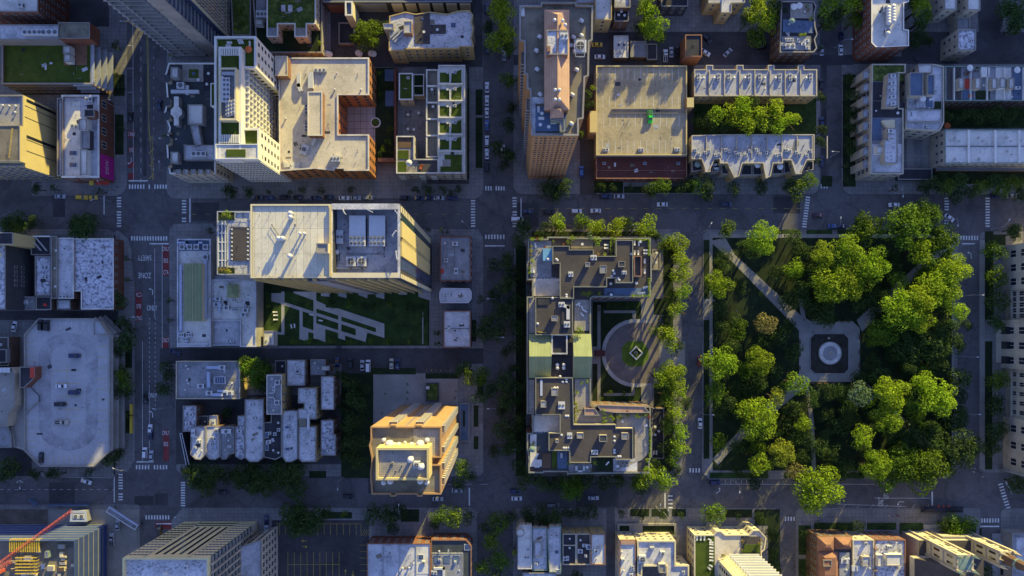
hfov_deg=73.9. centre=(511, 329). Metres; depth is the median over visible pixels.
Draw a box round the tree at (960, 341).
[946,333,967,354]
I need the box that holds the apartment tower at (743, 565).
[718,554,781,575]
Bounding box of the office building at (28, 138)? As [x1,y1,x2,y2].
[0,95,61,180]
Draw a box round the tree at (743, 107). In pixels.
[734,95,752,117]
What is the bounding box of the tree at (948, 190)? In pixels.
[938,178,957,197]
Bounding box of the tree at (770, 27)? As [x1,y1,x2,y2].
[758,13,778,34]
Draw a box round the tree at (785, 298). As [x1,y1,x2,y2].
[777,289,800,311]
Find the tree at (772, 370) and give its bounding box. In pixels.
[765,360,784,379]
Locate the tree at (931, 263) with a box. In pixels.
[918,250,942,270]
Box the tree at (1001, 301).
[984,287,1011,312]
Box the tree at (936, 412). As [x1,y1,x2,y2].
[932,407,950,422]
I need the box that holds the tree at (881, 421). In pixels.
[869,403,903,432]
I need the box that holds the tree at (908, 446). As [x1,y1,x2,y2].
[897,437,913,453]
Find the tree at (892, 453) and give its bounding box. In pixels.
[884,447,901,461]
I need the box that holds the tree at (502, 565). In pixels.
[488,550,513,571]
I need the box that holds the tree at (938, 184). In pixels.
[926,175,943,193]
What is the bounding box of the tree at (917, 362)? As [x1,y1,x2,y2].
[899,352,920,371]
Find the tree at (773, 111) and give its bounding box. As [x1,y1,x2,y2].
[765,98,783,121]
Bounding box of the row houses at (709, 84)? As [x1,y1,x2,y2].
[688,65,816,103]
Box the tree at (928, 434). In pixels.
[908,420,949,454]
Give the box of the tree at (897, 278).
[885,270,910,292]
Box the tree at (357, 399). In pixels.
[343,389,366,411]
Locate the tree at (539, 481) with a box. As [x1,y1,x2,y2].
[529,473,549,491]
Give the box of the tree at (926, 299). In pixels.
[899,283,937,319]
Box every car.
[11,321,17,331]
[37,319,43,329]
[38,452,43,462]
[44,320,49,330]
[54,402,65,406]
[55,194,65,198]
[55,420,68,424]
[56,384,66,387]
[68,353,80,357]
[68,390,79,394]
[75,195,86,199]
[81,478,91,484]
[87,195,97,199]
[109,533,114,545]
[115,520,120,530]
[128,111,133,121]
[142,447,147,457]
[143,393,147,403]
[148,424,152,432]
[148,429,153,439]
[149,450,153,460]
[156,524,161,535]
[157,99,161,109]
[169,348,180,355]
[218,490,228,494]
[254,196,263,199]
[264,196,274,199]
[264,514,268,524]
[279,195,290,199]
[293,195,303,199]
[310,196,320,199]
[323,195,333,199]
[335,357,339,367]
[339,196,349,199]
[343,494,353,498]
[348,358,352,368]
[350,196,360,199]
[360,360,364,370]
[362,196,373,200]
[366,360,370,371]
[389,358,393,368]
[395,359,399,369]
[400,196,410,200]
[413,196,423,199]
[423,196,433,199]
[432,497,442,500]
[434,196,443,199]
[447,196,457,200]
[452,488,462,492]
[485,3,488,13]
[485,43,489,53]
[485,82,488,92]
[485,95,488,105]
[485,107,488,117]
[485,120,488,130]
[485,135,488,146]
[485,148,488,158]
[485,161,488,171]
[510,488,520,492]
[511,217,521,221]
[511,496,521,500]
[523,209,532,213]
[544,210,554,214]
[547,502,558,507]
[571,209,581,213]
[579,166,583,176]
[588,495,598,499]
[590,209,600,212]
[592,42,602,46]
[594,54,604,58]
[600,194,610,198]
[614,194,623,198]
[647,110,652,123]
[657,202,667,206]
[663,49,667,61]
[669,47,672,57]
[675,46,679,56]
[697,356,701,365]
[698,418,701,428]
[702,33,711,43]
[702,48,710,56]
[709,480,720,484]
[721,202,730,206]
[723,48,732,57]
[756,45,766,49]
[813,213,823,216]
[818,79,822,89]
[819,45,823,55]
[819,117,823,126]
[819,156,823,166]
[828,224,836,228]
[837,224,846,228]
[838,31,843,41]
[838,45,842,54]
[888,203,899,206]
[943,213,954,221]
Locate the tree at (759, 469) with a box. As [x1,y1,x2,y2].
[748,451,773,475]
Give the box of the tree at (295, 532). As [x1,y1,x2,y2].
[287,522,306,537]
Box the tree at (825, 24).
[817,11,837,32]
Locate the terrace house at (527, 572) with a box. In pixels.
[522,565,556,575]
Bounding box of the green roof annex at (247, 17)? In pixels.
[231,0,254,35]
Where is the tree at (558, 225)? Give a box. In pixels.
[548,213,570,234]
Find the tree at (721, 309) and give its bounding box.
[711,301,726,319]
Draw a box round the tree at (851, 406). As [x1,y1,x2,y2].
[837,399,857,422]
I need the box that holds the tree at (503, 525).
[485,510,510,535]
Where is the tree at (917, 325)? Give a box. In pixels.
[904,304,937,333]
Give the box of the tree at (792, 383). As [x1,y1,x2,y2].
[784,371,809,394]
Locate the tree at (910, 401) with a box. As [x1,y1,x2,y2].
[898,394,921,415]
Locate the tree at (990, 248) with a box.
[979,240,1008,262]
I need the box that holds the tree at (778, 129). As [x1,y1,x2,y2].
[767,116,787,136]
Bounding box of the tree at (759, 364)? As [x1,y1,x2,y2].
[744,344,774,375]
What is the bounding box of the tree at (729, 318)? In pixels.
[720,310,740,327]
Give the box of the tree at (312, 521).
[290,502,323,536]
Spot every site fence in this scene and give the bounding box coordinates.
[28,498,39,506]
[47,504,90,505]
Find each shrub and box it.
[575,326,583,336]
[586,232,594,240]
[593,236,601,245]
[863,335,874,347]
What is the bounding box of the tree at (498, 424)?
[491,416,517,441]
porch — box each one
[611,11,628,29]
[928,529,966,538]
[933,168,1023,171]
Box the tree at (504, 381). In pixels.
[494,369,515,393]
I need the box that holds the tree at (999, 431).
[984,416,1010,441]
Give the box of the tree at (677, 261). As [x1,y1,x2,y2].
[667,247,692,268]
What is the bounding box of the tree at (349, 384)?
[340,375,358,390]
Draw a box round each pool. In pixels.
[385,69,393,80]
[385,91,393,105]
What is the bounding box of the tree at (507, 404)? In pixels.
[497,391,515,413]
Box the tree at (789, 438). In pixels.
[782,424,803,445]
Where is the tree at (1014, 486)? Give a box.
[1004,474,1023,494]
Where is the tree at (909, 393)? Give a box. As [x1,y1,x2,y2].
[898,382,915,405]
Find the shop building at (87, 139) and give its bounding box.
[61,95,113,184]
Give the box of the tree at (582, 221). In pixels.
[573,212,590,230]
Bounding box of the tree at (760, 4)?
[742,0,778,27]
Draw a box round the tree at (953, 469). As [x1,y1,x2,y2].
[937,459,956,478]
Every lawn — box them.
[113,75,124,95]
[115,115,123,154]
[126,342,131,367]
[126,411,129,432]
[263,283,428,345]
[265,292,427,344]
[309,471,325,477]
[324,512,351,518]
[341,373,372,468]
[341,469,369,477]
[368,368,415,373]
[375,68,393,159]
[401,509,418,521]
[426,373,458,378]
[467,88,468,178]
[472,320,475,340]
[474,405,477,426]
[474,436,477,448]
[476,89,482,114]
[476,118,482,167]
[477,382,482,394]
[516,245,525,475]
[533,231,655,235]
[593,302,640,400]
[594,181,622,192]
[607,301,639,308]
[607,396,639,400]
[622,341,648,365]
[624,187,692,192]
[630,509,648,515]
[652,509,668,515]
[654,299,663,314]
[654,377,663,468]
[664,244,672,468]
[672,509,685,515]
[693,97,815,133]
[704,240,708,298]
[704,320,708,458]
[709,473,767,477]
[713,238,951,469]
[725,509,751,516]
[755,509,767,524]
[768,509,779,573]
[776,230,798,233]
[784,473,862,477]
[799,525,810,554]
[799,559,805,575]
[807,230,831,233]
[814,523,853,530]
[822,176,831,186]
[837,230,933,233]
[843,74,855,186]
[867,523,895,529]
[899,523,922,532]
[934,172,1023,183]
[937,523,975,532]
[944,109,1023,127]
[985,231,992,319]
[985,341,991,468]
[992,235,1005,244]
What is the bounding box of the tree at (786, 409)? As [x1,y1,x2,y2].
[781,401,798,419]
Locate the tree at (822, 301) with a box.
[814,291,834,306]
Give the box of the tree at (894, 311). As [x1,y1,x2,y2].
[878,288,923,332]
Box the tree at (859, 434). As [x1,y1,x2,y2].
[848,423,875,451]
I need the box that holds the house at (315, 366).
[310,359,327,374]
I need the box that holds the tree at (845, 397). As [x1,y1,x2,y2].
[837,384,854,404]
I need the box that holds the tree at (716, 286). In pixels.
[704,269,735,299]
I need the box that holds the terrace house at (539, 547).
[532,521,546,570]
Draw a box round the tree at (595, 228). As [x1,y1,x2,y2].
[585,218,605,235]
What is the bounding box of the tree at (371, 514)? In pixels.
[362,502,382,526]
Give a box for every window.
[26,99,55,114]
[26,135,55,148]
[155,523,235,539]
[155,527,199,553]
[163,527,206,553]
[171,527,213,553]
[179,527,220,553]
[187,527,227,553]
[241,528,272,545]
[250,42,278,96]
[531,162,566,176]
[850,72,868,87]
[850,83,868,99]
[850,97,867,111]
[850,110,866,124]
[850,123,865,136]
[850,136,867,147]
[850,148,866,161]
[850,161,865,173]
[1008,341,1013,348]
[1010,249,1016,257]
[1010,263,1016,271]
[1010,277,1016,285]
[1010,356,1013,363]
[1010,424,1016,432]
[1010,441,1016,449]
[1010,457,1016,466]
[1018,326,1023,334]
[1018,342,1023,349]
[1018,357,1023,364]
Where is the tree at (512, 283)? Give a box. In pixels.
[494,271,517,294]
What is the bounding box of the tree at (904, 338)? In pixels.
[884,327,925,364]
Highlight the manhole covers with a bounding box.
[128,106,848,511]
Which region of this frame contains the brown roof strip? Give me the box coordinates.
[51,236,69,299]
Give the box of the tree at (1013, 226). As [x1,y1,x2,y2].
[1002,223,1023,238]
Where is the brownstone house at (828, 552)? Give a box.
[806,529,851,575]
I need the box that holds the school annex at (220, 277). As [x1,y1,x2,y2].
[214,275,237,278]
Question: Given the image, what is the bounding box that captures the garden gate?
[378,158,395,162]
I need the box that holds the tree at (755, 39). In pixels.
[745,26,765,47]
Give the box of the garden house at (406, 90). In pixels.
[399,73,414,105]
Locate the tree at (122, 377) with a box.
[113,368,135,392]
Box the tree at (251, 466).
[243,461,261,479]
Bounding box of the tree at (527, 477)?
[515,468,534,491]
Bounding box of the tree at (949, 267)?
[933,253,973,289]
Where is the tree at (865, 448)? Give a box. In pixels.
[859,444,879,458]
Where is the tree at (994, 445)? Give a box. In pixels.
[981,438,1001,457]
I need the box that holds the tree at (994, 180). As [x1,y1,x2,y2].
[983,173,1002,188]
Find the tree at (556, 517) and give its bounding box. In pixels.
[546,506,564,523]
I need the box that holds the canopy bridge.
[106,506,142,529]
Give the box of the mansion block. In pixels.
[526,237,651,474]
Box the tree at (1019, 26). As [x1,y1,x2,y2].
[1003,16,1023,36]
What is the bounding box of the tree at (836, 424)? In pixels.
[825,416,849,437]
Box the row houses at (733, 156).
[687,134,827,182]
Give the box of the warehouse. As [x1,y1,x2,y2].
[74,238,123,309]
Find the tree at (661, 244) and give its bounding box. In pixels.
[655,234,677,256]
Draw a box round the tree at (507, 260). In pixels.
[499,251,514,271]
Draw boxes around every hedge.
[610,237,616,255]
[648,429,651,456]
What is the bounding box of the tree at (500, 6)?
[486,0,516,25]
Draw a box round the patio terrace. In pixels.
[651,249,659,269]
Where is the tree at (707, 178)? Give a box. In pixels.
[701,174,716,191]
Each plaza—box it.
[605,323,662,382]
[636,323,660,383]
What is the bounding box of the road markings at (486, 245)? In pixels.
[0,45,1009,526]
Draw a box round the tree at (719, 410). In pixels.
[712,403,730,422]
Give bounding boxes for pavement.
[0,6,126,195]
[0,229,114,476]
[0,505,139,524]
[114,230,134,474]
[167,0,482,197]
[169,223,482,475]
[172,508,476,575]
[373,373,457,424]
[513,508,775,575]
[514,0,819,193]
[514,229,681,475]
[702,230,957,479]
[796,508,979,575]
[842,0,1023,193]
[979,231,1023,472]
[980,240,984,468]
[1000,508,1023,532]
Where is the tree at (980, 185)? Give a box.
[970,179,991,195]
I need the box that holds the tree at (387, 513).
[372,504,397,528]
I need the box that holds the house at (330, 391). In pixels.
[321,375,339,409]
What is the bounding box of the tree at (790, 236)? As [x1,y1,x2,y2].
[783,229,801,245]
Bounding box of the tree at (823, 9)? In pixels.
[817,0,840,18]
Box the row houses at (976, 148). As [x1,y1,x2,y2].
[930,129,1023,168]
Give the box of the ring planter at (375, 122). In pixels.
[370,117,380,127]
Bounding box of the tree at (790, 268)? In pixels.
[782,256,803,277]
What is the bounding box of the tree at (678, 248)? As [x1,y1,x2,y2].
[665,232,690,256]
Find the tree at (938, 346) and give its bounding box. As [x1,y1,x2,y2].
[911,321,954,362]
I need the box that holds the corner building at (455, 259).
[440,236,471,282]
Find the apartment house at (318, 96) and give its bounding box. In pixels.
[275,56,380,179]
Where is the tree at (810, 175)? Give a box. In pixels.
[801,171,818,190]
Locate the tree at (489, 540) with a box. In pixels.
[481,529,501,551]
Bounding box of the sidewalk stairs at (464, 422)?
[460,403,468,441]
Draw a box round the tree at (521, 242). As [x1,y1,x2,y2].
[511,230,527,249]
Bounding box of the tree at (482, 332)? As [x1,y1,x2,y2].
[471,322,492,342]
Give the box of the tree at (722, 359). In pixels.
[699,345,738,380]
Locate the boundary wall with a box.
[394,68,396,159]
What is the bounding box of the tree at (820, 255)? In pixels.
[809,239,839,269]
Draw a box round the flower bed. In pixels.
[810,334,847,372]
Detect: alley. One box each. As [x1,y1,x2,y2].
[0,179,31,195]
[0,311,117,319]
[0,448,31,475]
[32,509,139,575]
[67,0,108,26]
[160,348,482,363]
[331,0,482,66]
[341,352,458,372]
[427,64,468,183]
[514,55,852,64]
[580,65,595,194]
[589,32,769,59]
[606,508,614,575]
[656,66,692,186]
[842,56,1023,63]
[902,32,1023,56]
[992,533,1000,575]
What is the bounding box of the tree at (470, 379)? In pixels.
[462,369,478,386]
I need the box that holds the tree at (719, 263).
[712,253,730,275]
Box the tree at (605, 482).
[595,474,612,489]
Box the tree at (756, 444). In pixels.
[748,435,768,453]
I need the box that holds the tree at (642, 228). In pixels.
[633,213,656,237]
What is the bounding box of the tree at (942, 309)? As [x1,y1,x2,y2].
[935,301,953,313]
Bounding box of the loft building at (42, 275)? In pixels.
[35,256,50,295]
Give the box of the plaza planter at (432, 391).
[426,383,438,400]
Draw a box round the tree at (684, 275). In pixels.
[668,263,692,284]
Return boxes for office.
[0,426,13,447]
[70,509,91,521]
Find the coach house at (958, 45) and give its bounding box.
[940,29,975,60]
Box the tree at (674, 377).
[657,359,686,389]
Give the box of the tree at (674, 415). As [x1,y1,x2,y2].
[661,396,686,420]
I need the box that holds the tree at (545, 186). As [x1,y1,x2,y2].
[535,177,560,198]
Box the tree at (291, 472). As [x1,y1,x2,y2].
[270,459,306,494]
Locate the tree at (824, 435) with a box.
[817,428,830,445]
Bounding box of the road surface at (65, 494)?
[49,64,826,506]
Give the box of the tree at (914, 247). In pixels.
[902,239,931,264]
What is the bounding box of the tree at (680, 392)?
[670,380,689,401]
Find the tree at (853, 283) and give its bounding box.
[837,262,875,300]
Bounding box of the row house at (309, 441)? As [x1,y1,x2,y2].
[298,414,322,461]
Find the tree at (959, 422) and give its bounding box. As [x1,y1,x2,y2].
[940,403,969,431]
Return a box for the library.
[996,243,1023,476]
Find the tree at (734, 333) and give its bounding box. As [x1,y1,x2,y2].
[727,318,747,340]
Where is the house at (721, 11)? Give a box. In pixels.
[701,0,744,23]
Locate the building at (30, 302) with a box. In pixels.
[24,296,35,309]
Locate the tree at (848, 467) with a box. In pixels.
[836,456,856,475]
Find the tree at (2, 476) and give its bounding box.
[0,469,13,482]
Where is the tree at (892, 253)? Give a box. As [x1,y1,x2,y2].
[878,246,902,266]
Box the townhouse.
[396,136,464,179]
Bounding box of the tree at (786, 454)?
[767,437,795,466]
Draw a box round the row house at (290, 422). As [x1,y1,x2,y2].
[282,408,299,461]
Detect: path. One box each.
[271,293,280,302]
[281,292,283,334]
[284,302,380,336]
[294,292,315,300]
[299,310,302,326]
[299,327,312,340]
[313,300,315,338]
[313,301,375,327]
[313,322,355,335]
[313,325,324,341]
[338,293,346,297]
[338,316,340,338]
[338,333,344,339]
[348,329,366,341]
[376,293,383,298]
[376,321,383,337]
[418,293,430,300]
[592,347,600,363]
[597,305,600,400]
[602,319,666,386]
[604,310,635,312]
[604,393,633,395]
[641,300,651,404]
[709,234,954,237]
[709,238,712,471]
[713,238,809,329]
[713,374,809,464]
[798,299,805,321]
[799,321,859,381]
[805,380,815,468]
[857,242,954,330]
[859,376,950,468]
[952,244,953,467]
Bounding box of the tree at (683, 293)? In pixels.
[670,281,691,300]
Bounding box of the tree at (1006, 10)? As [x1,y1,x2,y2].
[995,0,1023,25]
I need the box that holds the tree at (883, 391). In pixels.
[872,375,911,408]
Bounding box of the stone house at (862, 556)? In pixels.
[844,531,873,575]
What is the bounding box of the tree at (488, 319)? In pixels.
[479,311,496,328]
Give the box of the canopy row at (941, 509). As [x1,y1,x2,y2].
[920,505,963,512]
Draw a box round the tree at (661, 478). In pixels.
[653,465,677,490]
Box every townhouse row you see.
[426,69,437,158]
[438,65,466,179]
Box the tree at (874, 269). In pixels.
[852,245,891,282]
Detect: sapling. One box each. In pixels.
[54,471,66,478]
[115,81,125,88]
[578,130,588,139]
[889,184,898,191]
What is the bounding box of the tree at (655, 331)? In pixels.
[648,322,670,339]
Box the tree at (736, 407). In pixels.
[730,397,747,418]
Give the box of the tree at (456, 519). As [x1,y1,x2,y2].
[444,505,462,529]
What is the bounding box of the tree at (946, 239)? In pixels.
[920,222,961,258]
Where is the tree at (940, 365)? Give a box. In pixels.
[926,356,948,371]
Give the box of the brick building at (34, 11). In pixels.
[0,0,68,23]
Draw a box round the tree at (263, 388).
[255,375,265,393]
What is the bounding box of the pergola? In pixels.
[413,74,424,98]
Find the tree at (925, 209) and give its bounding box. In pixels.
[904,197,942,233]
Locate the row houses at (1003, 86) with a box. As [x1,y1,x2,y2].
[944,66,1023,108]
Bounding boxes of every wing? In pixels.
[57,300,78,309]
[213,321,239,345]
[217,211,259,281]
[595,156,686,181]
[651,407,663,458]
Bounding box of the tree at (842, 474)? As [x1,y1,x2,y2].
[831,460,852,481]
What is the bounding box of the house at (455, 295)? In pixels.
[439,288,472,303]
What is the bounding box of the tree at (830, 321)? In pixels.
[817,308,834,330]
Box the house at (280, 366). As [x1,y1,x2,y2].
[275,360,286,373]
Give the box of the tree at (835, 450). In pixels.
[823,442,841,464]
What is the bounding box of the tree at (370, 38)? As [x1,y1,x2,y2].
[351,19,383,52]
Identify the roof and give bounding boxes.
[895,168,931,180]
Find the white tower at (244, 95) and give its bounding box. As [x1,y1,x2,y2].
[210,36,291,181]
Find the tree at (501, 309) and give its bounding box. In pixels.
[491,301,515,321]
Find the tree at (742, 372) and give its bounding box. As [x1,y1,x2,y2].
[731,361,752,380]
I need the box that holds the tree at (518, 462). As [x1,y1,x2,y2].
[511,456,527,474]
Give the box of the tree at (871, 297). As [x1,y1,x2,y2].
[860,283,888,314]
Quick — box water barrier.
[130,404,132,432]
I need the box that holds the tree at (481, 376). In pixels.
[475,366,490,387]
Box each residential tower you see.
[103,0,229,56]
[250,204,431,293]
[369,403,457,496]
[518,2,592,178]
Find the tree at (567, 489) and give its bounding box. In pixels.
[559,474,584,500]
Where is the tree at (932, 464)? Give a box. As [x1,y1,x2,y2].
[901,448,952,496]
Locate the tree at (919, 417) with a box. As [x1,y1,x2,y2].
[908,409,926,427]
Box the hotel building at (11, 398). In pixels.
[0,366,23,426]
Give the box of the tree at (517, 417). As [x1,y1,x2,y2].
[510,412,525,432]
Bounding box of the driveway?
[978,0,1002,40]
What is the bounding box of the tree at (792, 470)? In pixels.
[785,461,805,483]
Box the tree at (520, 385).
[506,378,525,394]
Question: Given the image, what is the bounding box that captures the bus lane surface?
[128,131,171,528]
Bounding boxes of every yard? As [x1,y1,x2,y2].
[113,526,136,575]
[176,395,340,463]
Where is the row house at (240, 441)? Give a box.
[235,414,244,459]
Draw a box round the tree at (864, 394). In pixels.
[846,380,874,406]
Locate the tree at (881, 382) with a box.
[871,376,893,396]
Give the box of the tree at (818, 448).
[811,438,831,460]
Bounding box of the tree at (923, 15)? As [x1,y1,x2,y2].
[909,8,933,29]
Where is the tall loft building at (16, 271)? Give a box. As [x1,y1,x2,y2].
[0,232,34,309]
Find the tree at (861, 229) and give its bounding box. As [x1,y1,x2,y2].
[846,210,882,247]
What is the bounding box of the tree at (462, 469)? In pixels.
[453,458,472,480]
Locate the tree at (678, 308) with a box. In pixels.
[662,295,686,319]
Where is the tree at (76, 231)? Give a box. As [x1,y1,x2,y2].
[68,212,101,242]
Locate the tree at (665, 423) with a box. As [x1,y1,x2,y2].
[659,415,677,434]
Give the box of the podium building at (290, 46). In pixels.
[253,0,325,56]
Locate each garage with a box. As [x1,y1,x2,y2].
[11,315,124,466]
[587,65,693,159]
[613,36,627,60]
[629,41,646,59]
[646,44,656,61]
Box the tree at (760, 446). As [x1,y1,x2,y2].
[749,437,766,453]
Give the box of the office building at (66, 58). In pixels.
[0,22,112,94]
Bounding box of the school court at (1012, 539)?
[1001,529,1023,575]
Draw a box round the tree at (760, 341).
[754,332,773,350]
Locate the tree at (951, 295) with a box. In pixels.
[928,280,962,307]
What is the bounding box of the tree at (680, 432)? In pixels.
[669,419,689,439]
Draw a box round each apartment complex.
[850,64,905,180]
[899,64,943,139]
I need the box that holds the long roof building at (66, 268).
[58,238,80,299]
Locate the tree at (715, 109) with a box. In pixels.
[706,105,727,126]
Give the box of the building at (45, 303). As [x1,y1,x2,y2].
[36,296,61,309]
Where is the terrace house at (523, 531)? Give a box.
[516,518,531,568]
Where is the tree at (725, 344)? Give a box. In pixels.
[717,341,733,359]
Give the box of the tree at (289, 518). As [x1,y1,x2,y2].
[278,501,307,527]
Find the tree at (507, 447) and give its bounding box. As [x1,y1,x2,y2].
[497,436,522,455]
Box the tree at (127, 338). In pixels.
[113,328,138,351]
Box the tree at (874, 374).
[867,364,891,385]
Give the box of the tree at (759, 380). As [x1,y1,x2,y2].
[747,372,767,393]
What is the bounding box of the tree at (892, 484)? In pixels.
[873,468,899,493]
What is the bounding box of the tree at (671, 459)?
[664,447,681,467]
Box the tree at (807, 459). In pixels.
[792,448,812,464]
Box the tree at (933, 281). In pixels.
[913,268,950,309]
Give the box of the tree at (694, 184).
[687,176,707,197]
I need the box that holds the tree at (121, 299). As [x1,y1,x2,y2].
[114,290,129,310]
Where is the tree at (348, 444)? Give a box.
[340,432,368,454]
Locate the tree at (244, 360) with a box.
[235,354,254,373]
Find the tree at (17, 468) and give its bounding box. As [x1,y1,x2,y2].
[0,456,21,479]
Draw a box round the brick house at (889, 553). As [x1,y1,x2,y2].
[860,531,905,575]
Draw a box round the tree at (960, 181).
[950,172,969,193]
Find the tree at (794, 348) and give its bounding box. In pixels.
[782,342,803,363]
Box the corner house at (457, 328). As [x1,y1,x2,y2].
[444,311,471,346]
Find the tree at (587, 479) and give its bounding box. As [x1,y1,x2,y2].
[575,474,593,488]
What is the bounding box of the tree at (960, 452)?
[938,427,986,469]
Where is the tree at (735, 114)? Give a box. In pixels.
[721,102,743,125]
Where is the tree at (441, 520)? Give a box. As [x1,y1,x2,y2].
[429,505,449,524]
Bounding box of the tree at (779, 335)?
[768,324,791,348]
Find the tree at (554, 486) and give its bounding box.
[544,473,564,494]
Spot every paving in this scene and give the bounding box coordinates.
[348,107,374,141]
[905,139,922,167]
[907,139,913,167]
[923,136,929,167]
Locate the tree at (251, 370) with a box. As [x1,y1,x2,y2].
[240,356,271,389]
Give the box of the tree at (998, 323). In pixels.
[985,312,1006,333]
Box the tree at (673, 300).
[661,285,680,306]
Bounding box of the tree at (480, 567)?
[473,557,490,574]
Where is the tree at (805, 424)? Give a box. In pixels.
[793,413,811,431]
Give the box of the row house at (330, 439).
[321,417,340,455]
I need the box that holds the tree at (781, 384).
[773,381,790,397]
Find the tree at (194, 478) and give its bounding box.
[182,461,212,490]
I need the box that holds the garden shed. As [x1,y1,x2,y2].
[263,331,277,345]
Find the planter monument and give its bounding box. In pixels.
[629,346,642,359]
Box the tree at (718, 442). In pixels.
[709,432,727,452]
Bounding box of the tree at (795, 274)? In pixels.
[784,261,806,281]
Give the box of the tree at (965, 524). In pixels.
[940,512,979,535]
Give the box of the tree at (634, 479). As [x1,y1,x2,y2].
[628,473,644,491]
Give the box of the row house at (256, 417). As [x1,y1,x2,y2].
[245,397,270,461]
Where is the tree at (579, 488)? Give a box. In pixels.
[569,482,587,500]
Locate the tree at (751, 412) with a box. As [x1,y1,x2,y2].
[734,396,779,440]
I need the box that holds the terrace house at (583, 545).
[574,527,590,564]
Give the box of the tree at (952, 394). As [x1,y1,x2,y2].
[942,385,956,405]
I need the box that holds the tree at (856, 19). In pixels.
[843,11,862,30]
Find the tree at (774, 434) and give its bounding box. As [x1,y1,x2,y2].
[759,414,780,438]
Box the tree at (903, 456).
[880,441,920,484]
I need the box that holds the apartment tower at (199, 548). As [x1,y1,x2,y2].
[122,521,257,575]
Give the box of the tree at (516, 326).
[509,318,525,335]
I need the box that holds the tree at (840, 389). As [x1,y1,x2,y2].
[829,383,846,400]
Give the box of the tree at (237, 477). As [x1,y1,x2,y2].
[229,462,260,491]
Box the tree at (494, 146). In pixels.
[487,140,506,159]
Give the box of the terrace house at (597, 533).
[588,526,604,564]
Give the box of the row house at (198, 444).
[190,425,207,459]
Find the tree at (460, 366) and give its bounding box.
[454,359,471,377]
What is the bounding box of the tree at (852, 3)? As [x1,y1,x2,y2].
[840,0,863,17]
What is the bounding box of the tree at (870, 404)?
[854,389,876,409]
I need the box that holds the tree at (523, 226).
[515,217,535,236]
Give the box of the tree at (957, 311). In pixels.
[940,302,970,321]
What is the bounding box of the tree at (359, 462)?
[348,451,368,469]
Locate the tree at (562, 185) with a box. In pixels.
[555,177,572,196]
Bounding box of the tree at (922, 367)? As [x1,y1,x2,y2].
[913,363,935,382]
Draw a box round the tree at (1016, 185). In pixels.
[1002,174,1023,192]
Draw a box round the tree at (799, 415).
[782,401,807,423]
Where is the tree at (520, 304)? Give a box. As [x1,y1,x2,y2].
[508,291,525,309]
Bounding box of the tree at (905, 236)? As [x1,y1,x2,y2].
[878,202,931,251]
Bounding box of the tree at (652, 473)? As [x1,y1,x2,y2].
[635,463,657,489]
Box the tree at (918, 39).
[908,29,923,49]
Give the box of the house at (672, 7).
[657,0,687,15]
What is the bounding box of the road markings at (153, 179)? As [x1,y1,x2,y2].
[147,59,801,575]
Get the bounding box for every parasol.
[245,46,251,52]
[406,160,411,165]
[529,446,535,452]
[694,161,700,167]
[777,164,782,169]
[789,17,794,23]
[791,3,796,9]
[944,123,950,128]
[967,65,972,70]
[1014,67,1020,72]
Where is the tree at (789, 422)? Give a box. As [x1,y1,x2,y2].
[775,414,793,437]
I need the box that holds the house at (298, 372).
[287,359,310,385]
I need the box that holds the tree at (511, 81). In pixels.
[497,71,517,88]
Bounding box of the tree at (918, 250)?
[910,240,923,259]
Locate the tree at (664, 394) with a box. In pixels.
[656,387,672,403]
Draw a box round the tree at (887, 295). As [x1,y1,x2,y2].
[875,287,891,309]
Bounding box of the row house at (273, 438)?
[264,415,281,459]
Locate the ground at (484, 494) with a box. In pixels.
[0,0,1023,575]
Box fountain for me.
[818,341,841,364]
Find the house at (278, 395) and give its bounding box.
[266,373,290,414]
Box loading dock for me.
[339,22,354,45]
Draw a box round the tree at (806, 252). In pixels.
[791,242,814,259]
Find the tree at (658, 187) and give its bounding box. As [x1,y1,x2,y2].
[649,177,671,195]
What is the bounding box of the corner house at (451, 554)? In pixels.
[431,533,472,575]
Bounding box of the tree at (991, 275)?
[984,264,1008,288]
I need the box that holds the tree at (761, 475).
[744,456,770,481]
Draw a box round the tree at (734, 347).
[723,337,741,356]
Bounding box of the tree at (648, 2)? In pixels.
[633,0,654,14]
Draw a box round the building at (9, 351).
[0,337,19,365]
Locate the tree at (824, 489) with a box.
[790,465,845,515]
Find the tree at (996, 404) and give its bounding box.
[984,392,1004,416]
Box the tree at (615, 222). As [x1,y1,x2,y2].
[606,216,627,237]
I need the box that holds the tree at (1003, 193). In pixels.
[990,181,1011,198]
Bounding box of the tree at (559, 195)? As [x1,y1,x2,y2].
[547,185,565,204]
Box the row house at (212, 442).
[206,423,228,459]
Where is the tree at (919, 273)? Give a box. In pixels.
[912,264,940,285]
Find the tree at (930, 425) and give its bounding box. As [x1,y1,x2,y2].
[920,419,941,438]
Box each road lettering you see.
[138,273,150,277]
[147,305,156,310]
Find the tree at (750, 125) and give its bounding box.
[732,110,757,136]
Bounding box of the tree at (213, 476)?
[206,461,225,483]
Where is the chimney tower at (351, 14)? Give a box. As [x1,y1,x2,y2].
[345,1,358,27]
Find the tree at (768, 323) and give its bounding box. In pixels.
[752,312,778,334]
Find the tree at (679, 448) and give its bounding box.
[669,433,691,456]
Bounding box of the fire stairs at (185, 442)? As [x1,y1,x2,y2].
[180,432,195,466]
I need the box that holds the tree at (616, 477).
[613,474,626,488]
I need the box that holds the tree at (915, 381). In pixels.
[908,370,934,396]
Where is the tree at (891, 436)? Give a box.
[879,423,899,443]
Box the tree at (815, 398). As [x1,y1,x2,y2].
[802,385,822,408]
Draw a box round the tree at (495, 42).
[483,28,508,54]
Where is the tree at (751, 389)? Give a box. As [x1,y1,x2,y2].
[738,380,759,400]
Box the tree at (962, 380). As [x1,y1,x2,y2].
[946,368,972,389]
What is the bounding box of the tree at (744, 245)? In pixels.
[735,239,753,256]
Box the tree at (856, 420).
[844,411,860,426]
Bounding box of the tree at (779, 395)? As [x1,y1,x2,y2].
[765,387,784,407]

